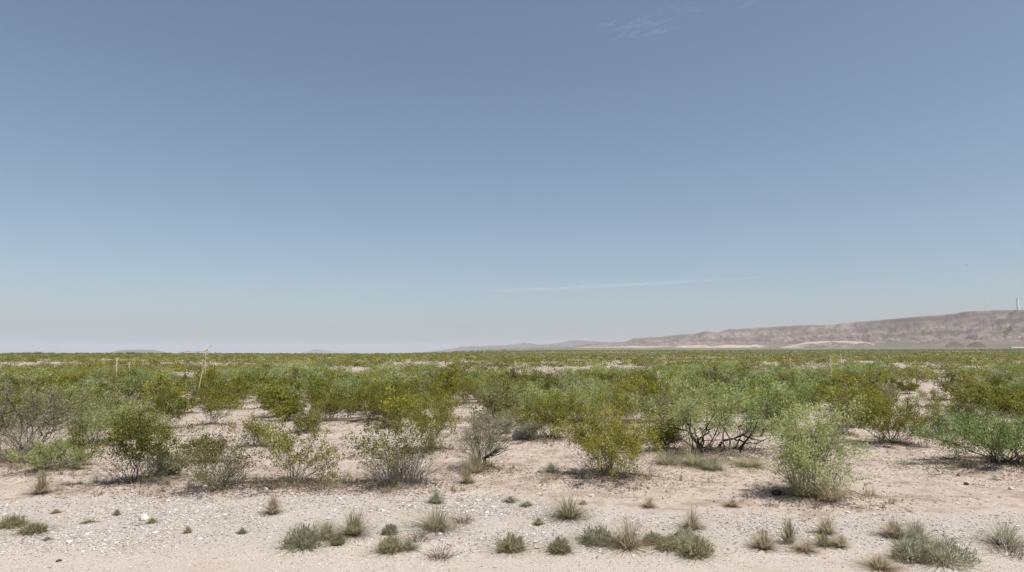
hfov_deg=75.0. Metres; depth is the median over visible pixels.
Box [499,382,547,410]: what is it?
mesquite shrub
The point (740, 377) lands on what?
mesquite shrub
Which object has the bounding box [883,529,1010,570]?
cushion plant
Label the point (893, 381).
creosote bush
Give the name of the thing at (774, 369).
mesquite shrub
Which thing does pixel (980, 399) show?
creosote bush
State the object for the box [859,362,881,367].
mesquite shrub
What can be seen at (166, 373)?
mesquite shrub
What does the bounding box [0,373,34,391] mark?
creosote bush
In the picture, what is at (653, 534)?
cushion plant
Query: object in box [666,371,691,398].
creosote bush
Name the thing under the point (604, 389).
mesquite shrub
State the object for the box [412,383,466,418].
creosote bush
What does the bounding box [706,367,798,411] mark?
mesquite shrub
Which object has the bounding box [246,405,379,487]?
creosote bush
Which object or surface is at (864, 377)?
creosote bush
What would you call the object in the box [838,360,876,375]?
mesquite shrub
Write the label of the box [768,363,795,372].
mesquite shrub
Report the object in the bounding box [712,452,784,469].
grass tuft
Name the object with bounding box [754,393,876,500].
mesquite shrub
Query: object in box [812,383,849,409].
creosote bush
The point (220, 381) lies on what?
creosote bush
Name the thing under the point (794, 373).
mesquite shrub
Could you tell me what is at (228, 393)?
creosote bush
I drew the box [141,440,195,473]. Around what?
grey shrub
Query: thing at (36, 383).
creosote bush
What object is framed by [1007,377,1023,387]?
mesquite shrub
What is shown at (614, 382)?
creosote bush
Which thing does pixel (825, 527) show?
grass tuft
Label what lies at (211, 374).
creosote bush
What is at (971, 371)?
mesquite shrub
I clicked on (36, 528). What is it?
cushion plant
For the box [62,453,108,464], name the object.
grass tuft
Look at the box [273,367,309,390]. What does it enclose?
creosote bush
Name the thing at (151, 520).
seedling
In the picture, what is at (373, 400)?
creosote bush
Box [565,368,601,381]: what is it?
creosote bush
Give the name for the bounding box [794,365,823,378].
mesquite shrub
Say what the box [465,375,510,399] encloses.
creosote bush
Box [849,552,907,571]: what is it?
grass tuft
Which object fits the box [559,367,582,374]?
mesquite shrub
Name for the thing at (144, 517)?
stone
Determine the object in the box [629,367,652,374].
mesquite shrub
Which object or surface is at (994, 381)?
creosote bush
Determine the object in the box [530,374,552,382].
creosote bush
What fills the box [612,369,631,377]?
mesquite shrub
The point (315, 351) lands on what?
mountain
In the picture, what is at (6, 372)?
creosote bush
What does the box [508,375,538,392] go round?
creosote bush
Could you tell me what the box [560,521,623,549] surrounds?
cushion plant
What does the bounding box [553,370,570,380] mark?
grey shrub
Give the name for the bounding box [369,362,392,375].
mesquite shrub
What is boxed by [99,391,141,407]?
grey shrub
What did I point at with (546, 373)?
creosote bush
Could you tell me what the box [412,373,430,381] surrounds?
creosote bush
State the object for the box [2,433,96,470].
shrub
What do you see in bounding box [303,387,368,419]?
creosote bush
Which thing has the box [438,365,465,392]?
creosote bush
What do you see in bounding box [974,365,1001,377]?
mesquite shrub
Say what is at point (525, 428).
grey shrub
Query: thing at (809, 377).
creosote bush
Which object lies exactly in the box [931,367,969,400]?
creosote bush
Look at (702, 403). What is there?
creosote bush
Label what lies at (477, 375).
mesquite shrub
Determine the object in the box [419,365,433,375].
mesquite shrub
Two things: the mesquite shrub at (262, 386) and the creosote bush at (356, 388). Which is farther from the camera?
the mesquite shrub at (262, 386)
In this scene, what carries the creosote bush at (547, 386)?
on the ground at (675, 503)
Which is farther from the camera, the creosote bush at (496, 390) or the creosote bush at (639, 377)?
the creosote bush at (639, 377)
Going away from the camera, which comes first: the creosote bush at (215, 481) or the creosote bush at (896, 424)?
the creosote bush at (215, 481)
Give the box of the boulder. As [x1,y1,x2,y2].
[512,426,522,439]
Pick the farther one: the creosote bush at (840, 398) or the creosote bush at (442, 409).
the creosote bush at (840, 398)
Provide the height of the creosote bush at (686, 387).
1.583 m
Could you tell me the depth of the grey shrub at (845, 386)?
33.98 m
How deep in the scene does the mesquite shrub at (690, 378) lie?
38.05 m
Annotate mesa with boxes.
[110,350,164,353]
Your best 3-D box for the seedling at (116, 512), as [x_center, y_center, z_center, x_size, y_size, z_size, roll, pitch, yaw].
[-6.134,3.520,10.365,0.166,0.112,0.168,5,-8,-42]
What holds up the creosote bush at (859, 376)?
on the ground at (675, 503)
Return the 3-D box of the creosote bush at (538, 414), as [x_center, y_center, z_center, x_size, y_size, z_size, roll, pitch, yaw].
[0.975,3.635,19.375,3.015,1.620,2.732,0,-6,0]
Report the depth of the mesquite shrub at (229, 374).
47.20 m
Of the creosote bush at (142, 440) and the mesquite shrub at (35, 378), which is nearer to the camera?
the creosote bush at (142, 440)
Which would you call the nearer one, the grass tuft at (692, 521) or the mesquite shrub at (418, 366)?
the grass tuft at (692, 521)
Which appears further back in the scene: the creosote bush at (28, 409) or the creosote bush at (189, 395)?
the creosote bush at (189, 395)
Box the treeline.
[0,350,503,353]
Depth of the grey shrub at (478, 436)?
14.13 m
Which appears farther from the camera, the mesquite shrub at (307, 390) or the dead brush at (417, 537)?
the mesquite shrub at (307, 390)
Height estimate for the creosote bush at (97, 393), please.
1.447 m
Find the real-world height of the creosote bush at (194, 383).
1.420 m
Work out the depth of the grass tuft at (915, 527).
8.89 m
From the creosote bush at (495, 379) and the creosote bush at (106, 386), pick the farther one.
the creosote bush at (495, 379)
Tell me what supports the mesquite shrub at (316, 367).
on the ground at (675, 503)
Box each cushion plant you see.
[0,511,46,528]
[8,521,62,535]
[128,457,188,475]
[325,533,351,545]
[364,533,420,555]
[377,523,401,535]
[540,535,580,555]
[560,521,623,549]
[638,529,663,545]
[644,531,683,553]
[655,526,736,559]
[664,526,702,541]
[875,532,939,563]
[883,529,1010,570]
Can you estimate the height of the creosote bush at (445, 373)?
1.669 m
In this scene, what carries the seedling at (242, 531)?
on the ground at (675, 503)
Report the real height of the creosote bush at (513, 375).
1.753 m
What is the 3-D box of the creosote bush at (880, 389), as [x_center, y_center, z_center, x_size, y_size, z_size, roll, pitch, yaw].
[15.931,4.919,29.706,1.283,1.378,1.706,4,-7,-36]
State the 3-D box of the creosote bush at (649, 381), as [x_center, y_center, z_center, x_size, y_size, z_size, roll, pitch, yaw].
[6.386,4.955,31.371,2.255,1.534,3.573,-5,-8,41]
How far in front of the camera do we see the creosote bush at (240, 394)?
33.01 m
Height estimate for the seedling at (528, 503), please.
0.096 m
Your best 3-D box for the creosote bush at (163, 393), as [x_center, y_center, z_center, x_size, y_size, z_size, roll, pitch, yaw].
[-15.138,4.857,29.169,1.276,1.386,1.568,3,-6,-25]
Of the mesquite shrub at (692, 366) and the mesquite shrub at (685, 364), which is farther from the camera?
the mesquite shrub at (685, 364)
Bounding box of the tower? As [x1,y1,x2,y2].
[1016,298,1018,310]
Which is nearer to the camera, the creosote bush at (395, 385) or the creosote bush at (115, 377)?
the creosote bush at (395, 385)
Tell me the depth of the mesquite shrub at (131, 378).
34.81 m
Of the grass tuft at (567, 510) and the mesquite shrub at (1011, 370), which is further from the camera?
the mesquite shrub at (1011, 370)
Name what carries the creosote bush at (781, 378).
on the ground at (675, 503)
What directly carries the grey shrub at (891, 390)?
on the ground at (675, 503)
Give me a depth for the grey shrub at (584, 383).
35.28 m
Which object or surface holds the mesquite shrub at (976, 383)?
on the ground at (675, 503)
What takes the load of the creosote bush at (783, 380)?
on the ground at (675, 503)
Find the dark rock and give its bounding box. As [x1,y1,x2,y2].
[771,489,781,495]
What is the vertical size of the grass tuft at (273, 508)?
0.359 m
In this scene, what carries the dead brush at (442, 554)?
on the ground at (675, 503)
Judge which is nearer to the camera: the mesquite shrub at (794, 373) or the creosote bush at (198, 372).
the creosote bush at (198, 372)
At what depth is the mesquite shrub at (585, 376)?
38.30 m
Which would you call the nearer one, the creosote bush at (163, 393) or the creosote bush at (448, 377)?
the creosote bush at (163, 393)
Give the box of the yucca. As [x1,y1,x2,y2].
[189,348,207,397]
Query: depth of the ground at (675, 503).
11.07 m
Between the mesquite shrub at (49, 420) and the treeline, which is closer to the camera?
the mesquite shrub at (49, 420)
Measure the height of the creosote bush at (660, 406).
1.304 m
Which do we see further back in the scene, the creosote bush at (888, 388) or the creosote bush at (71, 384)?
the creosote bush at (888, 388)
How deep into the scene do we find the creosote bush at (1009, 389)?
27.97 m
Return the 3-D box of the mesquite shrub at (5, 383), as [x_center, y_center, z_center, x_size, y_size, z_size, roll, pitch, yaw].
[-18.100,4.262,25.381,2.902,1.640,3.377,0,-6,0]
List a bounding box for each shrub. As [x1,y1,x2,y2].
[0,368,110,456]
[0,378,83,418]
[0,420,61,462]
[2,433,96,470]
[8,361,40,371]
[10,368,44,376]
[11,368,58,383]
[32,382,97,391]
[34,368,56,374]
[49,390,147,443]
[64,377,127,407]
[78,368,109,383]
[78,376,103,386]
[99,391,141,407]
[99,391,177,437]
[100,364,124,371]
[108,367,193,399]
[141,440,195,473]
[159,370,177,383]
[165,370,196,382]
[215,363,240,380]
[220,371,231,380]
[226,366,253,376]
[241,364,264,373]
[241,364,277,377]
[247,382,288,394]
[254,368,293,384]
[270,364,300,375]
[278,368,336,398]
[281,361,299,369]
[298,382,324,399]
[310,362,327,370]
[316,375,372,402]
[318,364,352,374]
[321,374,364,388]
[334,363,361,377]
[367,361,421,388]
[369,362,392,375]
[371,361,389,370]
[412,363,426,370]
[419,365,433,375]
[453,399,520,468]
[462,373,527,400]
[466,408,506,437]
[467,370,495,381]
[487,367,516,375]
[491,408,516,433]
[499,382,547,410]
[510,366,642,423]
[517,417,541,439]
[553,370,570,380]
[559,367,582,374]
[564,376,601,391]
[570,369,600,385]
[577,378,617,405]
[587,364,612,376]
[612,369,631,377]
[628,370,754,457]
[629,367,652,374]
[651,364,672,378]
[653,371,717,407]
[659,361,695,380]
[680,363,705,372]
[682,358,709,369]
[682,370,713,388]
[695,379,802,452]
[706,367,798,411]
[710,364,737,377]
[717,362,742,372]
[728,368,761,391]
[748,382,812,426]
[754,369,790,380]
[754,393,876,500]
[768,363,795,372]
[768,364,791,373]
[773,370,840,408]
[779,369,814,377]
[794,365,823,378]
[815,365,826,375]
[826,361,852,376]
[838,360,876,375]
[841,382,862,390]
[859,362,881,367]
[875,383,905,408]
[877,359,888,369]
[902,363,919,373]
[908,397,1023,466]
[943,367,976,376]
[953,377,1003,400]
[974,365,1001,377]
[975,371,1016,383]
[984,364,1009,370]
[987,368,1006,376]
[1000,367,1023,374]
[1005,364,1023,370]
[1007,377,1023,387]
[1010,376,1023,389]
[1011,367,1023,377]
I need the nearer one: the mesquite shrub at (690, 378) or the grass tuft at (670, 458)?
the grass tuft at (670, 458)
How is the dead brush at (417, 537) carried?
on the ground at (675, 503)
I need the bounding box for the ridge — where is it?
[573,310,1023,347]
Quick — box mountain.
[303,349,337,353]
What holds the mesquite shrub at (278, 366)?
on the ground at (675, 503)
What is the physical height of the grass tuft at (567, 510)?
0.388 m
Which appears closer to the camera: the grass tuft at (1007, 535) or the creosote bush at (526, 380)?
the grass tuft at (1007, 535)
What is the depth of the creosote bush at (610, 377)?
42.82 m
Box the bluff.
[780,341,874,347]
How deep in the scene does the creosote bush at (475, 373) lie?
50.23 m
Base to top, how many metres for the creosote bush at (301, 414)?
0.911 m
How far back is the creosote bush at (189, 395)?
31.86 m
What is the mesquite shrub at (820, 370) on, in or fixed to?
on the ground at (675, 503)
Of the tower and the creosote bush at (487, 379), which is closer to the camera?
the creosote bush at (487, 379)
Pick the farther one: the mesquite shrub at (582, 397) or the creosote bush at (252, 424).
the mesquite shrub at (582, 397)
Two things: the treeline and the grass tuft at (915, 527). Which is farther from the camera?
the treeline
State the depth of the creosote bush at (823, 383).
36.48 m
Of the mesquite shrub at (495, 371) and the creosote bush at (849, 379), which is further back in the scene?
the mesquite shrub at (495, 371)
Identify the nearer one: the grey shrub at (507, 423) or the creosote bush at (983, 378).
the grey shrub at (507, 423)
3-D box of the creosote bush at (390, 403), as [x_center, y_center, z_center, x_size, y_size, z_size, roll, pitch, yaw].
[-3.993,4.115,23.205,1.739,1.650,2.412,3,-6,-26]
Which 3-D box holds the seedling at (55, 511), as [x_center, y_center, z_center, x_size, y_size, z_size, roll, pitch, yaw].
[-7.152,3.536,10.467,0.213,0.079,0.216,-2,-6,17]
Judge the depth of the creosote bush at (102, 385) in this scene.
39.73 m
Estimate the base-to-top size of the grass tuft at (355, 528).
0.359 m
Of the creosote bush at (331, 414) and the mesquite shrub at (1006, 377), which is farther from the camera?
the mesquite shrub at (1006, 377)
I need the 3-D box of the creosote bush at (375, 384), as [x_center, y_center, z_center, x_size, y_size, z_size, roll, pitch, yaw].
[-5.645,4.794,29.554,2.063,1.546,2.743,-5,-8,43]
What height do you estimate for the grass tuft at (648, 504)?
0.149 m
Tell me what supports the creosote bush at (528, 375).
on the ground at (675, 503)
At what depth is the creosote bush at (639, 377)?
42.76 m
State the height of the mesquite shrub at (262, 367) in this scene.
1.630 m
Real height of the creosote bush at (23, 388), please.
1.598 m
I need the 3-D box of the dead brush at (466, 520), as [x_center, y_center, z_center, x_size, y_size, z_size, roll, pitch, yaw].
[-0.730,3.414,9.868,0.461,0.199,0.431,-1,-6,12]
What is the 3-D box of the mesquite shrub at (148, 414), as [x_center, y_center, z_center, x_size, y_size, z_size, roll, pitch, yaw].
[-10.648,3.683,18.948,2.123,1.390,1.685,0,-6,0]
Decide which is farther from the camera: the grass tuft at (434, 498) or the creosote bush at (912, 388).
the creosote bush at (912, 388)
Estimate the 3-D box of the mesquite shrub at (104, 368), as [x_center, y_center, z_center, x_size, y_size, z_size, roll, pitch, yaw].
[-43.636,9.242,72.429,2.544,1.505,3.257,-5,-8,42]
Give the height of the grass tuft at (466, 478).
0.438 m
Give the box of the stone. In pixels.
[139,514,149,520]
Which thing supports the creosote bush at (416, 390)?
on the ground at (675, 503)
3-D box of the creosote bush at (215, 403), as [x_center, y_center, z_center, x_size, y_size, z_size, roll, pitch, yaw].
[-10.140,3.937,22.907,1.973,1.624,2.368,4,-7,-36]
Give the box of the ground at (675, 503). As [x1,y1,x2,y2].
[0,347,1023,571]
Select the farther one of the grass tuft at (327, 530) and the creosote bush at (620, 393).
the creosote bush at (620, 393)
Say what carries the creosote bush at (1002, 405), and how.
on the ground at (675, 503)
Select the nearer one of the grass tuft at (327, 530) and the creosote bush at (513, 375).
the grass tuft at (327, 530)
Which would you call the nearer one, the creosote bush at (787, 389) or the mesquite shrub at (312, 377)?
the creosote bush at (787, 389)
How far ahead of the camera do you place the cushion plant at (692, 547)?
8.22 m
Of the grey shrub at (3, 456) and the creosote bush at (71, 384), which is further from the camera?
the creosote bush at (71, 384)
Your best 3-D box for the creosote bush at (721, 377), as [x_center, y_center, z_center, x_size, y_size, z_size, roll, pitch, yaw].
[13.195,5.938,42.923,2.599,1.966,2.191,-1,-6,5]
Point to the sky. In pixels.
(237, 176)
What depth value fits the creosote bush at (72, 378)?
43.10 m
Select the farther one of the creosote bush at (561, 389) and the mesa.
the mesa
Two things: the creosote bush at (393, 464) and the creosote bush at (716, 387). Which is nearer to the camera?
the creosote bush at (393, 464)
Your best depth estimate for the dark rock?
11.62 m
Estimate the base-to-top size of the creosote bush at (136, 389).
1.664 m
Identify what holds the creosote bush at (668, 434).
on the ground at (675, 503)
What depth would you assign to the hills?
18616.38 m
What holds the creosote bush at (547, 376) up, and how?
on the ground at (675, 503)
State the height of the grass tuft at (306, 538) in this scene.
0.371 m
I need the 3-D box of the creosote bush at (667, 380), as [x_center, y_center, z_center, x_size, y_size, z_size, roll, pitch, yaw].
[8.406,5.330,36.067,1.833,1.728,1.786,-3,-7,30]
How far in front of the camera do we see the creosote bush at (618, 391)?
21.41 m
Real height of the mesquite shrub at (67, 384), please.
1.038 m
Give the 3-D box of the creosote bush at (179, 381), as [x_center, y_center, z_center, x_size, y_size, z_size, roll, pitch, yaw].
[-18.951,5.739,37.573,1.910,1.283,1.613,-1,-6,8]
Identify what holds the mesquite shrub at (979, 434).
on the ground at (675, 503)
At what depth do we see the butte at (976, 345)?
4915.29 m
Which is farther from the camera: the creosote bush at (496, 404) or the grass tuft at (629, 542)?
the creosote bush at (496, 404)
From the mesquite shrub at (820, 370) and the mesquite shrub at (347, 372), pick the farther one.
the mesquite shrub at (820, 370)
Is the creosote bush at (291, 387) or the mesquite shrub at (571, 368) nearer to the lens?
the creosote bush at (291, 387)
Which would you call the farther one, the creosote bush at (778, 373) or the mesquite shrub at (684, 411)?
the creosote bush at (778, 373)
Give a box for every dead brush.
[398,528,440,542]
[416,543,461,562]
[447,509,477,523]
[971,535,1023,558]
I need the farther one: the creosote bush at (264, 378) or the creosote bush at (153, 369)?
the creosote bush at (153, 369)
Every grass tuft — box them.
[17,470,64,493]
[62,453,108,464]
[258,492,286,514]
[260,518,341,552]
[314,518,347,539]
[330,509,382,537]
[390,501,485,532]
[394,540,421,551]
[423,491,446,503]
[454,448,496,472]
[455,462,478,483]
[480,531,543,554]
[500,496,518,501]
[533,517,544,524]
[534,493,604,521]
[538,462,564,471]
[590,516,667,553]
[637,448,693,464]
[638,498,657,508]
[662,446,725,465]
[673,507,709,528]
[684,455,736,470]
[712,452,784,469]
[722,499,740,507]
[740,526,787,551]
[755,465,841,499]
[774,519,804,544]
[783,538,825,555]
[787,463,871,504]
[804,531,840,547]
[808,514,844,535]
[829,533,855,547]
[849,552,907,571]
[868,515,908,538]
[879,516,941,541]
[965,520,1023,549]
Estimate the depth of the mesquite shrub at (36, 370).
58.78 m
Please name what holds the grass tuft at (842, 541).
on the ground at (675, 503)
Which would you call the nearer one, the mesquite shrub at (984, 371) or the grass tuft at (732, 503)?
the grass tuft at (732, 503)
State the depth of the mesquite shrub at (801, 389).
30.08 m
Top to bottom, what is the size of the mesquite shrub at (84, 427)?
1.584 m
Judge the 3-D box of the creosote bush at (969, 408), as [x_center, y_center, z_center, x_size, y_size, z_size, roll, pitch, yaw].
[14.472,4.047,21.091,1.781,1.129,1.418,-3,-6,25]
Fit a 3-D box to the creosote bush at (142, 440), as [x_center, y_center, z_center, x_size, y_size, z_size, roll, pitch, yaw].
[-7.175,2.875,12.839,2.560,1.768,1.797,0,-6,0]
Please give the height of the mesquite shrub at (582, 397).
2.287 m
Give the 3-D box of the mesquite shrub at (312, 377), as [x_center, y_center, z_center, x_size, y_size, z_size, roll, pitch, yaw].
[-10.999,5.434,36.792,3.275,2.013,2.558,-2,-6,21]
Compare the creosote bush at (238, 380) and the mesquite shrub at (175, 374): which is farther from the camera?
the mesquite shrub at (175, 374)
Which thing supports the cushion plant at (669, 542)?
on the ground at (675, 503)
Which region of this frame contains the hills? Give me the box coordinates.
[430,340,612,351]
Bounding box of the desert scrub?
[0,348,1023,384]
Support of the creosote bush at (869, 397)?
on the ground at (675, 503)
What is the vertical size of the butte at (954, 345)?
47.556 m
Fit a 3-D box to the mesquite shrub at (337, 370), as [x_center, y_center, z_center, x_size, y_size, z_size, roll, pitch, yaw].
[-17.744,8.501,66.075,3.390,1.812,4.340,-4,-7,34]
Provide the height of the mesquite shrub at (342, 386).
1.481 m
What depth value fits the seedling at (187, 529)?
9.27 m
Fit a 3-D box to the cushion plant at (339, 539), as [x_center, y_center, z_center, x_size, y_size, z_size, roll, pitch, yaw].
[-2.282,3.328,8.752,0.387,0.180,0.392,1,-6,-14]
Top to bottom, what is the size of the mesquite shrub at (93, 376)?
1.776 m
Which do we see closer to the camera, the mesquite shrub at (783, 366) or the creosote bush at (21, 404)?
the creosote bush at (21, 404)
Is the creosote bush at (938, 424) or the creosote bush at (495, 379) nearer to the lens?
the creosote bush at (938, 424)
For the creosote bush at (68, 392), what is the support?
on the ground at (675, 503)
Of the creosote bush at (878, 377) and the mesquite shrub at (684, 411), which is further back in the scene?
the creosote bush at (878, 377)
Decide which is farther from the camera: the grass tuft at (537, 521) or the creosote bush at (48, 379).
the creosote bush at (48, 379)
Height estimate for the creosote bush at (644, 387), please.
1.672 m
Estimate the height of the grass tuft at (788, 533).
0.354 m
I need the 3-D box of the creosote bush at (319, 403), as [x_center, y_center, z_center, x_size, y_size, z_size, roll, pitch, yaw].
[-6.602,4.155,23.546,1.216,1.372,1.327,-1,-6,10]
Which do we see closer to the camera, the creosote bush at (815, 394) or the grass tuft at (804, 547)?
the grass tuft at (804, 547)
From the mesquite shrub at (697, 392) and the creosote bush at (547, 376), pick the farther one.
the creosote bush at (547, 376)
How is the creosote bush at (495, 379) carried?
on the ground at (675, 503)
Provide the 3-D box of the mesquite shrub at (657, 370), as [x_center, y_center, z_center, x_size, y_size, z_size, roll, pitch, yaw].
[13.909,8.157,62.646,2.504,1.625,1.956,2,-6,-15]
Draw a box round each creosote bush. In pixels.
[0,371,19,378]
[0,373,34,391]
[0,379,40,402]
[0,391,29,426]
[8,392,43,423]
[19,377,49,388]
[27,374,59,389]
[32,384,62,414]
[37,386,104,422]
[46,381,89,401]
[53,370,75,385]
[53,380,86,392]
[55,376,84,385]
[66,389,205,484]
[78,386,140,420]
[80,379,114,388]
[100,383,121,393]
[106,371,128,386]
[110,372,161,404]
[115,365,155,383]
[120,365,135,373]
[138,370,187,404]
[142,384,197,428]
[150,381,180,404]
[152,383,190,404]
[153,394,204,413]
[161,418,269,492]
[168,378,188,393]
[173,372,193,393]
[174,431,240,461]
[184,375,216,396]
[187,379,248,424]
[193,367,221,379]
[197,365,226,384]
[199,378,250,408]
[204,377,230,395]
[207,370,256,398]
[209,374,264,403]
[228,406,275,445]
[237,373,259,388]
[239,381,275,406]
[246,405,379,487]
[249,372,274,389]
[249,378,307,416]
[265,395,308,420]
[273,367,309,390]
[276,376,293,392]
[278,383,302,396]
[287,403,326,431]
[303,372,342,398]
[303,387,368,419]
[305,385,344,421]
[325,372,355,381]
[329,375,404,421]
[340,404,456,486]
[346,380,370,396]
[354,378,400,409]
[356,375,374,386]
[357,378,407,414]
[376,379,419,416]
[376,383,421,427]
[395,374,450,399]
[398,379,428,412]
[398,388,469,453]
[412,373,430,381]
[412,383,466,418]
[425,365,466,399]
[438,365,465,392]
[439,369,462,396]
[452,375,481,402]
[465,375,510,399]
[466,368,489,377]
[469,381,522,424]
[474,376,529,412]
[476,372,509,386]
[496,387,595,437]
[505,366,528,387]
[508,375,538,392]
[510,375,536,382]
[515,370,541,377]
[521,369,561,379]
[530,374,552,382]
[534,374,560,395]
[542,373,557,385]
[547,385,666,480]
[550,380,567,394]
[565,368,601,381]
[586,369,610,382]
[597,377,640,429]
[605,376,626,385]
[606,372,622,382]
[606,387,640,414]
[610,372,646,394]
[619,376,680,400]
[621,374,660,406]
[625,372,653,383]
[626,371,663,383]
[627,382,674,419]
[644,414,682,448]
[649,395,702,439]
[650,370,680,389]
[654,372,716,403]
[664,397,708,421]
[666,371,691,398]
[694,393,743,413]
[695,363,735,382]
[701,379,734,398]
[721,373,772,398]
[736,371,783,386]
[741,388,790,417]
[744,381,801,425]
[770,373,789,386]
[773,370,804,386]
[775,376,792,393]
[798,373,829,385]
[803,387,829,406]
[805,379,835,386]
[811,376,889,410]
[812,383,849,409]
[816,391,862,433]
[817,377,847,391]
[824,385,897,428]
[832,373,873,390]
[834,382,955,443]
[839,386,885,418]
[848,371,876,380]
[849,365,889,385]
[852,373,875,383]
[852,378,895,395]
[865,382,892,407]
[876,382,899,394]
[881,374,910,395]
[894,379,920,393]
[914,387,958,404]
[923,410,962,434]
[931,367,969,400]
[936,396,1006,428]
[943,374,1016,408]
[946,381,1015,415]
[947,372,986,402]
[949,373,994,385]
[965,380,1023,408]
[984,394,1023,423]
[987,374,1012,386]
[995,383,1023,414]
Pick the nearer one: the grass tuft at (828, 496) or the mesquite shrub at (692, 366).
the grass tuft at (828, 496)
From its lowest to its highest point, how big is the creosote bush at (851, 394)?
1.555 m
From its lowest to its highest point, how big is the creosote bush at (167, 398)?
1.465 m
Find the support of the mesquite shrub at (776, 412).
on the ground at (675, 503)
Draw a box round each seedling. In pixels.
[48,509,61,513]
[79,519,95,523]
[112,509,121,515]
[146,517,158,523]
[184,526,193,532]
[236,527,248,533]
[519,501,534,505]
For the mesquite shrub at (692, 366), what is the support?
on the ground at (675, 503)
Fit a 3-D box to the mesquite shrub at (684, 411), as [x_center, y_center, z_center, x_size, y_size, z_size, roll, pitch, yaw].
[4.242,3.028,16.094,3.163,2.130,2.570,-3,-7,30]
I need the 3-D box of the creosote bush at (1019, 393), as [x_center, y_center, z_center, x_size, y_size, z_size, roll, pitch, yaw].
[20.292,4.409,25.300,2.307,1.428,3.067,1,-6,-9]
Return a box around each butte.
[945,342,964,347]
[967,342,986,347]
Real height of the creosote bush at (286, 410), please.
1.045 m
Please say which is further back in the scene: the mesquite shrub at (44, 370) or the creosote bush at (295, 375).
the mesquite shrub at (44, 370)
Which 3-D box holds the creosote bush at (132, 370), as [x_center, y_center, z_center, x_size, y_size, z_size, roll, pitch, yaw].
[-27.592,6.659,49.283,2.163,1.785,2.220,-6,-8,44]
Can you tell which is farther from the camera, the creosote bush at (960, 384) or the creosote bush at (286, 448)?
the creosote bush at (960, 384)
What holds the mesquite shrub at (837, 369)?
on the ground at (675, 503)
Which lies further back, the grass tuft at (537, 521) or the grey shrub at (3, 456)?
the grey shrub at (3, 456)
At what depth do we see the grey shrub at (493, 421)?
19.45 m
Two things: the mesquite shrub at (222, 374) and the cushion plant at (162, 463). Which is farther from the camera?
the mesquite shrub at (222, 374)
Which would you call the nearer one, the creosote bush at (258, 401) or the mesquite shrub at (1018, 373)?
the creosote bush at (258, 401)
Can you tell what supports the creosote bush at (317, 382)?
on the ground at (675, 503)
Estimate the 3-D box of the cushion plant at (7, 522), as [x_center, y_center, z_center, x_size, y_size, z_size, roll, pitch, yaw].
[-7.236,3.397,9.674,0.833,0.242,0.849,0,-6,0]
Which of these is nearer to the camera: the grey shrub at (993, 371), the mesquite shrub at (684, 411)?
the mesquite shrub at (684, 411)
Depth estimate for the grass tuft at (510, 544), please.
8.50 m
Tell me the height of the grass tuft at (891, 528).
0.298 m
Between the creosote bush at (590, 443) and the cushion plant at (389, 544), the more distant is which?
the creosote bush at (590, 443)
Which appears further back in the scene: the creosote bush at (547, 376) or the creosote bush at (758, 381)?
the creosote bush at (547, 376)
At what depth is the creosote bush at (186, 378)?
40.90 m
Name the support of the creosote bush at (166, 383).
on the ground at (675, 503)
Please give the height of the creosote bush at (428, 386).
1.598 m
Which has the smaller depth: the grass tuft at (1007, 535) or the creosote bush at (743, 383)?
the grass tuft at (1007, 535)
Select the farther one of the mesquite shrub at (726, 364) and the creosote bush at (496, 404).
the mesquite shrub at (726, 364)
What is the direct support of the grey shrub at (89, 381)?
on the ground at (675, 503)
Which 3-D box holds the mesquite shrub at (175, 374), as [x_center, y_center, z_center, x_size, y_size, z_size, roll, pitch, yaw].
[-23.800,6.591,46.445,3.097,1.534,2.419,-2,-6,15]
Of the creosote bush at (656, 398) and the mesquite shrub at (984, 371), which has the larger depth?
the mesquite shrub at (984, 371)
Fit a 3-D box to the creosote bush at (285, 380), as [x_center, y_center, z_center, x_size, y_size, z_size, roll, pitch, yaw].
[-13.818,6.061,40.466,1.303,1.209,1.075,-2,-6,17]
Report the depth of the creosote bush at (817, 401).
31.23 m
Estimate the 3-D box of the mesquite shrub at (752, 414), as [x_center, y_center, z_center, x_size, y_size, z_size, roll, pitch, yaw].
[5.782,3.224,16.529,2.504,1.782,2.616,-3,-6,27]
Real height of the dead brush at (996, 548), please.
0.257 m
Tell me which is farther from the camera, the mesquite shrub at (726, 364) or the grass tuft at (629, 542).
the mesquite shrub at (726, 364)
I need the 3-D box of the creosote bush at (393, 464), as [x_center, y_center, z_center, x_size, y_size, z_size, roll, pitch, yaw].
[-2.139,2.947,12.550,1.916,1.540,2.102,3,-6,-27]
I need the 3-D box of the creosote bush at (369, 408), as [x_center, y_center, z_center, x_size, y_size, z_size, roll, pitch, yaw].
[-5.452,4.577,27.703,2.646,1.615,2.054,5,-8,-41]
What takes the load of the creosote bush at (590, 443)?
on the ground at (675, 503)
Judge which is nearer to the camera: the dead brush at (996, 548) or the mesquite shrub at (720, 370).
the dead brush at (996, 548)
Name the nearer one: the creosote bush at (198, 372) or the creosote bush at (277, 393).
the creosote bush at (277, 393)
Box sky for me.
[0,0,1023,352]
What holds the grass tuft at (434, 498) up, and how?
on the ground at (675, 503)
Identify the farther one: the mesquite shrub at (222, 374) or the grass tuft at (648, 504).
the mesquite shrub at (222, 374)
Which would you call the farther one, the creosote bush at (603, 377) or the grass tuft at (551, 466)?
the creosote bush at (603, 377)
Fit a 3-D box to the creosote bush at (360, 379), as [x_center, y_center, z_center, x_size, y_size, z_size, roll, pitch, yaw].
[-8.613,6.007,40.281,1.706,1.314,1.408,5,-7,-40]

